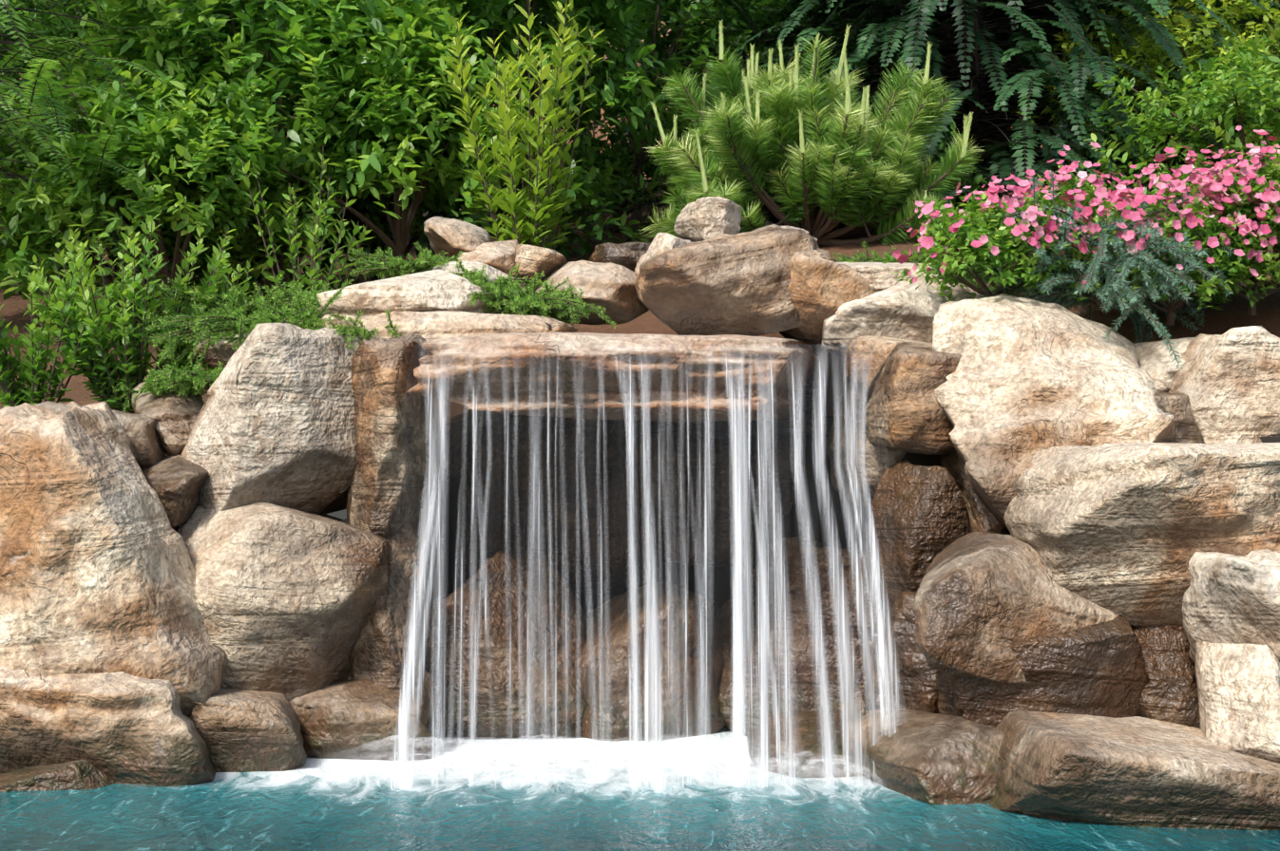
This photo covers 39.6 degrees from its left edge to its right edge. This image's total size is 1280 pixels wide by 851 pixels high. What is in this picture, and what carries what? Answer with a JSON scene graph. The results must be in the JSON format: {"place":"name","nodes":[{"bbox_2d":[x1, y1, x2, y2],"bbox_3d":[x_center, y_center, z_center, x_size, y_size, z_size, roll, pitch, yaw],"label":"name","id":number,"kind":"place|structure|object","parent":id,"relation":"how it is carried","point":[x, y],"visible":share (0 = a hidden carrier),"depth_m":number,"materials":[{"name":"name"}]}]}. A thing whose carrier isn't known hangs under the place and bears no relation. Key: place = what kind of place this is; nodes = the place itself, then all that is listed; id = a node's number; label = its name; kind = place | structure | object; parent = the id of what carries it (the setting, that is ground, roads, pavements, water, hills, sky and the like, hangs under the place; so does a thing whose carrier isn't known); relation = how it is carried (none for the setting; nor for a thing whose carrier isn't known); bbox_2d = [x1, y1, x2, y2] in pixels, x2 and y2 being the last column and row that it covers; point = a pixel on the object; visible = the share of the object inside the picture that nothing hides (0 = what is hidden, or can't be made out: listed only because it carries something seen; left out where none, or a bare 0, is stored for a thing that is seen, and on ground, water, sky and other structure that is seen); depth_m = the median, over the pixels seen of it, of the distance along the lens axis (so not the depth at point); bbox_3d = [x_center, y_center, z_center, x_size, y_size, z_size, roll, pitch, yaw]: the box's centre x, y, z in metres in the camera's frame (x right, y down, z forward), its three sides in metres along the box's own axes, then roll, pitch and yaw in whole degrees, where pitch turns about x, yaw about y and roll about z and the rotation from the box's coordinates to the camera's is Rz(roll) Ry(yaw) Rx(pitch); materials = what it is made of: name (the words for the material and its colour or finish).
{"place":"outdoors","nodes":[
{"label":"outdoors","id":0,"kind":"place"},
{"bbox_2d":[534,260,649,324],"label":"rock","id":1,"kind":"object","parent":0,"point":[610,287],"visible":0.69,"depth_m":6.61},
{"bbox_2d":[515,244,566,281],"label":"rock","id":2,"kind":"object","parent":1,"relation":"on","point":[530,259],"visible":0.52,"depth_m":6.80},
{"bbox_2d":[588,241,651,271],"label":"rock","id":3,"kind":"object","parent":1,"relation":"on","point":[628,255],"visible":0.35,"depth_m":6.84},
{"bbox_2d":[0,725,1279,850],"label":"pool water","id":4,"kind":"structure","parent":0,"point":[300,810],"depth_m":4.75,"materials":[{"name":"liquid"}]},
{"bbox_2d":[0,760,114,792],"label":"rock","id":5,"kind":"object","parent":4,"relation":"in","point":[80,774],"visible":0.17,"depth_m":5.11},
{"bbox_2d":[0,665,216,786],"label":"rock","id":6,"kind":"object","parent":4,"relation":"in","point":[121,728],"visible":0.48,"depth_m":5.16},
{"bbox_2d":[0,401,225,717],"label":"rock","id":7,"kind":"object","parent":6,"relation":"on","point":[97,572],"visible":0.75,"depth_m":5.31,"materials":[{"name":"stone"}]},
{"bbox_2d":[189,687,306,772],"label":"rock","id":8,"kind":"object","parent":4,"relation":"in","point":[241,731],"visible":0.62,"depth_m":5.35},
{"bbox_2d":[288,667,435,761],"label":"rock","id":9,"kind":"object","parent":4,"relation":"in","point":[348,717],"visible":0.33,"depth_m":5.56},
{"bbox_2d":[171,502,391,702],"bbox_3d":[-1.216,0.593,5.870,0.973,0.773,0.771,2,0,4],"label":"rock","id":10,"kind":"object","parent":9,"relation":"on","point":[286,598],"visible":0.46,"depth_m":5.58,"materials":[{"name":"stone"}]},
{"bbox_2d":[142,454,208,527],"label":"rock","id":11,"kind":"object","parent":10,"relation":"on","point":[176,483],"visible":0.69,"depth_m":5.73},
{"bbox_2d":[131,382,204,456],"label":"rock","id":12,"kind":"object","parent":11,"relation":"on","point":[173,413],"visible":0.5,"depth_m":6.00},
{"bbox_2d":[148,358,224,397],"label":"plant","id":13,"kind":"object","parent":12,"relation":"on","point":[170,378],"visible":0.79,"depth_m":6.01,"materials":[{"name":"green plant"}]},
{"bbox_2d":[180,323,361,514],"bbox_3d":[-1.175,-0.011,6.037,0.664,0.653,0.545,0,0,-42],"label":"rock","id":14,"kind":"object","parent":10,"relation":"on","point":[274,423],"visible":0.81,"depth_m":5.80,"materials":[{"name":"stone"}]},
{"bbox_2d":[346,332,437,539],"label":"rock","id":15,"kind":"object","parent":10,"relation":"on","point":[382,368],"visible":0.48,"depth_m":5.78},
{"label":"rock","id":16,"kind":"object","parent":10,"relation":"on","visible":0},
{"bbox_2d":[36,401,164,471],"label":"rock","id":17,"kind":"object","parent":16,"relation":"on","point":[146,448],"visible":0.23,"depth_m":5.87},
{"bbox_2d":[112,364,208,412],"bbox_3d":[-1.610,-0.110,6.185,0.348,0.202,0.330,0,0,23],"label":"juniper","id":18,"kind":"object","parent":17,"relation":"on","point":[145,388],"visible":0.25,"depth_m":6.11,"materials":[{"name":"green plant"}]},
{"bbox_2d":[347,505,430,691],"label":"rock","id":19,"kind":"object","parent":9,"relation":"on","point":[375,649],"visible":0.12,"depth_m":5.71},
{"bbox_2d":[420,548,586,739],"bbox_3d":[-0.522,0.841,6.170,0.695,0.813,0.628,0,0,-7],"label":"rock","id":20,"kind":"object","parent":4,"relation":"in","point":[498,620],"depth_m":5.94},
{"bbox_2d":[315,734,885,789],"bbox_3d":[0.024,0.989,5.366,2.150,0.100,0.750,0,0,-1],"label":"splash foam","id":21,"kind":"object","parent":4,"relation":"on","point":[558,754],"visible":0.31,"depth_m":5.30,"materials":[{"name":"white"}]},
{"bbox_2d":[382,343,906,789],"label":"waterfall streams","id":22,"kind":"object","parent":4,"relation":"on","point":[737,727],"visible":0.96,"depth_m":5.20,"materials":[{"name":"white liquid"}]},
{"bbox_2d":[576,582,725,742],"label":"rock","id":23,"kind":"object","parent":4,"relation":"in","point":[619,680],"depth_m":5.95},
{"bbox_2d":[718,536,885,735],"bbox_3d":[0.603,0.828,6.210,0.710,0.880,0.638,0,0,5],"label":"rock","id":24,"kind":"object","parent":4,"relation":"in","point":[796,598],"depth_m":5.98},
{"bbox_2d":[746,709,865,778],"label":"rock","id":25,"kind":"object","parent":4,"relation":"in","point":[810,736],"depth_m":5.37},
{"bbox_2d":[844,707,1003,804],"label":"rock","id":26,"kind":"object","parent":4,"relation":"on","point":[929,758],"visible":0.48,"depth_m":5.00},
{"bbox_2d":[861,591,938,713],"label":"rock","id":27,"kind":"object","parent":26,"relation":"on","point":[917,681],"visible":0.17,"depth_m":5.49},
{"bbox_2d":[863,459,970,616],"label":"rock","id":28,"kind":"object","parent":27,"relation":"on","point":[926,523],"visible":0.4,"depth_m":5.61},
{"bbox_2d":[988,710,1279,830],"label":"rock","id":29,"kind":"object","parent":4,"relation":"on","point":[1136,772],"visible":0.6,"depth_m":4.60,"materials":[{"name":"stone"}]},
{"bbox_2d":[935,615,1149,728],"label":"rock","id":30,"kind":"object","parent":29,"relation":"on","point":[1098,670],"visible":0.46,"depth_m":5.07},
{"bbox_2d":[914,531,1118,685],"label":"rock","id":31,"kind":"object","parent":30,"relation":"on","point":[983,603],"visible":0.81,"depth_m":5.06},
{"bbox_2d":[1130,624,1200,728],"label":"rock","id":32,"kind":"object","parent":29,"relation":"on","point":[1169,694],"visible":0.15,"depth_m":5.10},
{"bbox_2d":[1003,442,1279,626],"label":"rock","id":33,"kind":"object","parent":32,"relation":"on","point":[1128,530],"visible":0.73,"depth_m":5.02,"materials":[{"name":"stone"}]},
{"bbox_2d":[1167,325,1279,444],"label":"rock","id":34,"kind":"object","parent":33,"relation":"on","point":[1228,383],"visible":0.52,"depth_m":5.52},
{"bbox_2d":[1194,641,1279,764],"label":"rock","id":35,"kind":"object","parent":29,"relation":"on","point":[1238,688],"visible":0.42,"depth_m":4.79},
{"bbox_2d":[1182,549,1279,664],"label":"rock","id":36,"kind":"object","parent":35,"relation":"on","point":[1228,599],"visible":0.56,"depth_m":4.85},
{"bbox_2d":[0,20,1279,514],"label":"soil","id":37,"kind":"structure","parent":0,"point":[1233,314],"depth_m":7.54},
{"bbox_2d":[0,263,112,406],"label":"young shrub","id":38,"kind":"object","parent":37,"relation":"on","point":[34,391],"visible":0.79,"depth_m":6.31,"materials":[{"name":"green plant"}]},
{"bbox_2d":[0,0,142,294],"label":"shrub","id":39,"kind":"object","parent":37,"relation":"on","point":[51,22],"visible":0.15,"depth_m":9.53,"materials":[{"name":"green plant"}]},
{"bbox_2d":[0,0,160,169],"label":"shrub","id":40,"kind":"object","parent":37,"relation":"on","point":[29,7],"visible":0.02,"depth_m":11.50,"materials":[{"name":"green plant"}]},
{"bbox_2d":[20,213,245,413],"bbox_3d":[-1.833,-0.381,6.469,0.790,0.737,0.605,0,0,-1],"label":"young shrub","id":41,"kind":"object","parent":37,"relation":"on","point":[101,365],"visible":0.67,"depth_m":6.35,"materials":[{"name":"green plant"}]},
{"bbox_2d":[0,0,286,302],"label":"feathery tree","id":42,"kind":"object","parent":37,"relation":"on","point":[7,110],"visible":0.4,"depth_m":8.00,"materials":[{"name":"green plant"}]},
{"bbox_2d":[0,70,339,322],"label":"laurel shrub","id":43,"kind":"object","parent":37,"relation":"on","point":[15,262],"visible":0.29,"depth_m":8.25,"materials":[{"name":"green plant"}]},
{"bbox_2d":[0,46,345,338],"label":"light shrub","id":44,"kind":"object","parent":37,"relation":"on","point":[206,162],"visible":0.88,"depth_m":7.92,"materials":[{"name":"green plant"}]},
{"bbox_2d":[176,260,253,376],"bbox_3d":[-1.657,-0.405,7.103,0.334,0.535,0.336,0,0,32],"label":"young shrub","id":45,"kind":"object","parent":37,"relation":"on","point":[246,285],"visible":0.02,"depth_m":7.07,"materials":[{"name":"green plant"}]},
{"bbox_2d":[191,332,250,369],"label":"rock","id":46,"kind":"object","parent":37,"relation":"on","point":[222,352],"visible":0.12,"depth_m":6.28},
{"bbox_2d":[150,274,321,332],"bbox_3d":[-1.463,-0.431,6.564,0.645,0.245,0.726,0,0,-1],"label":"juniper","id":47,"kind":"object","parent":46,"relation":"on","point":[234,301],"visible":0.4,"depth_m":6.40,"materials":[{"name":"green plant"}]},
{"bbox_2d":[135,279,353,367],"bbox_3d":[-1.352,-0.347,6.446,1.062,0.360,0.948,0,0,-1],"label":"juniper","id":48,"kind":"object","parent":46,"relation":"on","point":[239,325],"visible":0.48,"depth_m":6.20,"materials":[{"name":"green plant"}]},
{"bbox_2d":[270,280,332,315],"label":"plant","id":49,"kind":"object","parent":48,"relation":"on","point":[289,297],"visible":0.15,"depth_m":6.51,"materials":[{"name":"green plant"}]},
{"bbox_2d":[68,0,497,300],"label":"laurel shrub","id":50,"kind":"object","parent":37,"relation":"on","point":[296,33],"visible":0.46,"depth_m":8.37,"materials":[{"name":"green plant"}]},
{"bbox_2d":[235,144,375,318],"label":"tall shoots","id":51,"kind":"object","parent":37,"relation":"on","point":[315,268],"visible":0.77,"depth_m":7.51,"materials":[{"name":"green plant"}]},
{"bbox_2d":[14,0,689,273],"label":"laurel shrub","id":52,"kind":"object","parent":37,"relation":"on","point":[672,27],"visible":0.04,"depth_m":10.70,"materials":[{"name":"green plant"}]},
{"bbox_2d":[334,204,422,281],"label":"fine shrub","id":53,"kind":"object","parent":37,"relation":"on","point":[374,277],"depth_m":9.96,"materials":[{"name":"plant"}]},
{"bbox_2d":[95,0,666,224],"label":"shrub","id":54,"kind":"object","parent":37,"relation":"on","point":[477,64],"depth_m":11.97,"materials":[{"name":"green plant"}]},
{"bbox_2d":[141,86,671,289],"bbox_3d":[-1.205,-1.246,9.565,2.763,1.130,1.718,0,0,-1],"label":"dark shrub","id":55,"kind":"object","parent":37,"relation":"on","point":[583,190],"visible":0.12,"depth_m":9.42,"materials":[{"name":"green plant"}]},
{"bbox_2d":[273,0,551,277],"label":"light shrub","id":56,"kind":"object","parent":37,"relation":"on","point":[402,227],"visible":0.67,"depth_m":8.44,"materials":[{"name":"green plant"}]},
{"bbox_2d":[444,258,544,296],"bbox_3d":[-0.569,-0.522,6.648,0.372,0.194,0.461,0,0,29],"label":"juniper","id":57,"kind":"object","parent":37,"relation":"on","point":[470,276],"visible":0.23,"depth_m":6.58,"materials":[{"name":"green plant"}]},
{"bbox_2d":[331,0,700,240],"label":"laurel shrub","id":58,"kind":"object","parent":37,"relation":"on","point":[610,15],"visible":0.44,"depth_m":9.27,"materials":[{"name":"green plant"}]},
{"bbox_2d":[442,0,604,295],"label":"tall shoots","id":59,"kind":"object","parent":37,"relation":"on","point":[537,215],"visible":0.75,"depth_m":7.88,"materials":[{"name":"green plant"}]},
{"bbox_2d":[462,269,616,329],"bbox_3d":[-0.417,-0.438,6.458,0.607,0.231,0.543,0,0,-39],"label":"juniper","id":60,"kind":"object","parent":37,"relation":"on","point":[551,301],"visible":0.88,"depth_m":6.36,"materials":[{"name":"green plant"}]},
{"bbox_2d":[434,409,669,593],"bbox_3d":[-0.472,0.239,6.974,1.139,0.837,0.889,0,0,-7],"label":"rock","id":61,"kind":"object","parent":37,"relation":"on","point":[617,528],"depth_m":6.59,"materials":[{"name":"stone"}]},
{"bbox_2d":[554,139,684,231],"bbox_3d":[-0.112,-1.476,10.911,0.962,0.582,0.873,0,0,-21],"label":"fine shrub","id":62,"kind":"object","parent":37,"relation":"on","point":[619,151],"visible":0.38,"depth_m":10.76,"materials":[{"name":"green plant"}]},
{"bbox_2d":[483,0,807,233],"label":"dark shrub","id":63,"kind":"object","parent":37,"relation":"on","point":[710,31],"visible":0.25,"depth_m":10.64,"materials":[{"name":"green plant"}]},
{"bbox_2d":[468,0,954,232],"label":"shrub","id":64,"kind":"object","parent":37,"relation":"on","point":[677,26],"depth_m":11.98,"materials":[{"name":"green plant"}]},
{"bbox_2d":[602,372,833,567],"bbox_3d":[0.452,0.168,7.132,1.452,0.813,1.082,0,0,-4],"label":"rock","id":65,"kind":"object","parent":37,"relation":"on","point":[784,483],"depth_m":6.64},
{"bbox_2d":[406,331,820,422],"bbox_3d":[-0.047,-0.155,6.084,1.397,0.294,1.381,0,0,-1],"label":"rock","id":66,"kind":"object","parent":65,"relation":"on","point":[571,345],"visible":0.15,"depth_m":5.49,"materials":[{"name":"stone"}]},
{"bbox_2d":[316,269,510,328],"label":"rock","id":67,"kind":"object","parent":66,"relation":"on","point":[436,291],"visible":0.56,"depth_m":6.19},
{"bbox_2d":[432,260,525,297],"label":"rock","id":68,"kind":"object","parent":67,"relation":"on","point":[492,272],"visible":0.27,"depth_m":6.70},
{"bbox_2d":[346,242,463,280],"bbox_3d":[-0.883,-0.621,6.811,0.461,0.160,0.388,0,0,37],"label":"juniper","id":69,"kind":"object","parent":68,"relation":"on","point":[420,263],"visible":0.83,"depth_m":6.77,"materials":[{"name":"green plant"}]},
{"bbox_2d":[457,239,521,278],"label":"rock","id":70,"kind":"object","parent":68,"relation":"on","point":[500,256],"visible":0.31,"depth_m":6.83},
{"bbox_2d":[423,216,491,261],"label":"rock","id":71,"kind":"object","parent":70,"relation":"on","point":[450,237],"visible":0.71,"depth_m":6.96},
{"bbox_2d":[347,310,578,342],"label":"rock","id":72,"kind":"object","parent":66,"relation":"on","point":[441,324],"visible":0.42,"depth_m":6.08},
{"bbox_2d":[305,307,406,349],"bbox_3d":[-0.929,-0.311,6.128,0.483,0.188,0.483,0,0,22],"label":"juniper","id":73,"kind":"object","parent":72,"relation":"on","point":[354,330],"visible":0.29,"depth_m":5.98,"materials":[{"name":"green plant"}]},
{"bbox_2d":[422,338,863,342],"bbox_3d":[-0.005,-0.299,6.310,1.500,0.026,1.000,0,0,-1],"label":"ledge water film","id":74,"kind":"object","parent":66,"relation":"on","point":[813,339],"visible":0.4,"depth_m":5.89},
{"bbox_2d":[633,224,835,336],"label":"rock","id":75,"kind":"object","parent":66,"relation":"on","point":[728,284],"visible":0.79,"depth_m":6.29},
{"bbox_2d":[634,232,690,278],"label":"rock","id":76,"kind":"object","parent":75,"relation":"on","point":[661,242],"visible":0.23,"depth_m":6.46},
{"bbox_2d":[604,0,962,146],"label":"shrub","id":77,"kind":"object","parent":37,"relation":"on","point":[645,42],"visible":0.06,"depth_m":12.76,"materials":[{"name":"green plant"}]},
{"bbox_2d":[340,435,1279,615],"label":"back wall","id":78,"kind":"structure","parent":37,"relation":"on","point":[722,580],"depth_m":6.55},
{"bbox_2d":[863,342,961,455],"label":"rock","id":79,"kind":"object","parent":78,"relation":"on","point":[908,379],"visible":0.65,"depth_m":5.68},
{"bbox_2d":[941,449,1010,534],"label":"rock","id":80,"kind":"object","parent":78,"relation":"on","point":[983,519],"visible":0.08,"depth_m":5.75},
{"bbox_2d":[1154,389,1204,443],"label":"rock","id":81,"kind":"object","parent":78,"relation":"on","point":[1178,407],"visible":0.06,"depth_m":5.47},
{"bbox_2d":[640,19,983,246],"bbox_3d":[0.821,-1.368,8.697,1.593,1.243,1.182,0,0,-1],"label":"pine shrub","id":82,"kind":"object","parent":37,"relation":"on","point":[778,148],"visible":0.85,"depth_m":8.42,"materials":[{"name":"green plant"}]},
{"bbox_2d":[826,335,932,507],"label":"rock","id":83,"kind":"object","parent":37,"relation":"on","point":[882,349],"visible":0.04,"depth_m":6.12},
{"bbox_2d":[821,278,983,355],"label":"rock","id":84,"kind":"object","parent":37,"relation":"on","point":[906,310],"visible":0.29,"depth_m":6.20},
{"bbox_2d":[779,253,875,352],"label":"rock","id":85,"kind":"object","parent":84,"relation":"on","point":[821,290],"visible":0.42,"depth_m":6.26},
{"bbox_2d":[837,262,954,292],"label":"rock","id":86,"kind":"object","parent":84,"relation":"on","point":[878,277],"visible":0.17,"depth_m":6.46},
{"bbox_2d":[831,242,932,263],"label":"plant","id":87,"kind":"object","parent":86,"relation":"on","point":[860,257],"visible":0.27,"depth_m":6.73,"materials":[{"name":"green plant"}]},
{"bbox_2d":[587,0,1279,242],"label":"shrub","id":88,"kind":"object","parent":37,"relation":"on","point":[985,64],"visible":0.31,"depth_m":9.74,"materials":[{"name":"green plant"}]},
{"bbox_2d":[908,100,988,211],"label":"shrub","id":89,"kind":"object","parent":37,"relation":"on","point":[973,181],"visible":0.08,"depth_m":9.27,"materials":[{"name":"green plant"}]},
{"bbox_2d":[790,0,1279,156],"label":"shrub","id":90,"kind":"object","parent":37,"relation":"on","point":[944,18],"visible":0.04,"depth_m":12.50,"materials":[{"name":"green plant"}]},
{"bbox_2d":[958,141,1145,304],"bbox_3d":[1.611,-0.743,6.590,0.915,0.587,0.653,0,0,-1],"label":"pink shrub","id":91,"kind":"object","parent":37,"relation":"on","point":[1080,196],"visible":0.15,"depth_m":6.44,"materials":[{"name":"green plant"}]},
{"bbox_2d":[932,293,1174,526],"bbox_3d":[1.338,-0.033,5.712,0.840,0.781,0.812,6,1,8],"label":"rock","id":92,"kind":"object","parent":37,"relation":"on","point":[1022,385],"visible":0.79,"depth_m":5.50,"materials":[{"name":"stone"}]},
{"bbox_2d":[892,171,1111,301],"bbox_3d":[1.192,-0.615,6.009,0.665,0.482,0.628,0,0,-31],"label":"pink shrub","id":93,"kind":"object","parent":92,"relation":"on","point":[981,231],"visible":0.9,"depth_m":5.90,"materials":[{"name":"green plant"}]},
{"bbox_2d":[962,171,1235,369],"bbox_3d":[1.580,-0.514,5.954,0.905,0.654,0.958,0,0,-1],"label":"trailing plant","id":94,"kind":"object","parent":92,"relation":"on","point":[1104,302],"visible":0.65,"depth_m":5.84,"materials":[{"name":"green plant"}]},
{"bbox_2d":[1003,0,1279,160],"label":"shrub","id":95,"kind":"object","parent":37,"relation":"on","point":[1259,22],"depth_m":11.70,"materials":[{"name":"green plant"}]},
{"bbox_2d":[1016,0,1279,179],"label":"yellow shrub","id":96,"kind":"object","parent":37,"relation":"on","point":[1180,32],"visible":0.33,"depth_m":9.75,"materials":[{"name":"green plant"}]},
{"bbox_2d":[1046,150,1279,325],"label":"pink shrub","id":97,"kind":"object","parent":37,"relation":"on","point":[1192,220],"visible":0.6,"depth_m":5.86,"materials":[{"name":"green plant"}]},
{"bbox_2d":[1046,0,1279,159],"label":"shrub","id":98,"kind":"object","parent":37,"relation":"on","point":[1243,31],"visible":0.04,"depth_m":11.81,"materials":[{"name":"green plant"}]},
{"bbox_2d":[1133,337,1195,392],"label":"rock","id":99,"kind":"object","parent":37,"relation":"on","point":[1155,361],"visible":0.31,"depth_m":5.80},
{"bbox_2d":[1083,31,1279,189],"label":"shrub","id":100,"kind":"object","parent":37,"relation":"on","point":[1254,91],"visible":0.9,"depth_m":8.80,"materials":[{"name":"green plant"}]},
{"bbox_2d":[1085,146,1279,310],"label":"pink shrub","id":101,"kind":"object","parent":37,"relation":"on","point":[1190,161],"visible":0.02,"depth_m":6.20,"materials":[{"name":"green plant"}]},
{"bbox_2d":[1139,143,1279,315],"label":"pink shrub","id":102,"kind":"object","parent":37,"relation":"on","point":[1244,229],"visible":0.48,"depth_m":5.87,"materials":[{"name":"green plant"}]},
{"bbox_2d":[1168,125,1279,283],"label":"pink shrub","id":103,"kind":"object","parent":37,"relation":"on","point":[1273,197],"visible":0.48,"depth_m":5.87,"materials":[{"name":"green plant"}]},
{"bbox_2d":[781,225,817,242],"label":"rock","id":104,"kind":"object","parent":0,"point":[788,227],"visible":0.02,"depth_m":6.71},
{"bbox_2d":[673,196,742,242],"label":"rock","id":105,"kind":"object","parent":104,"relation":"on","point":[703,219],"visible":0.67,"depth_m":6.73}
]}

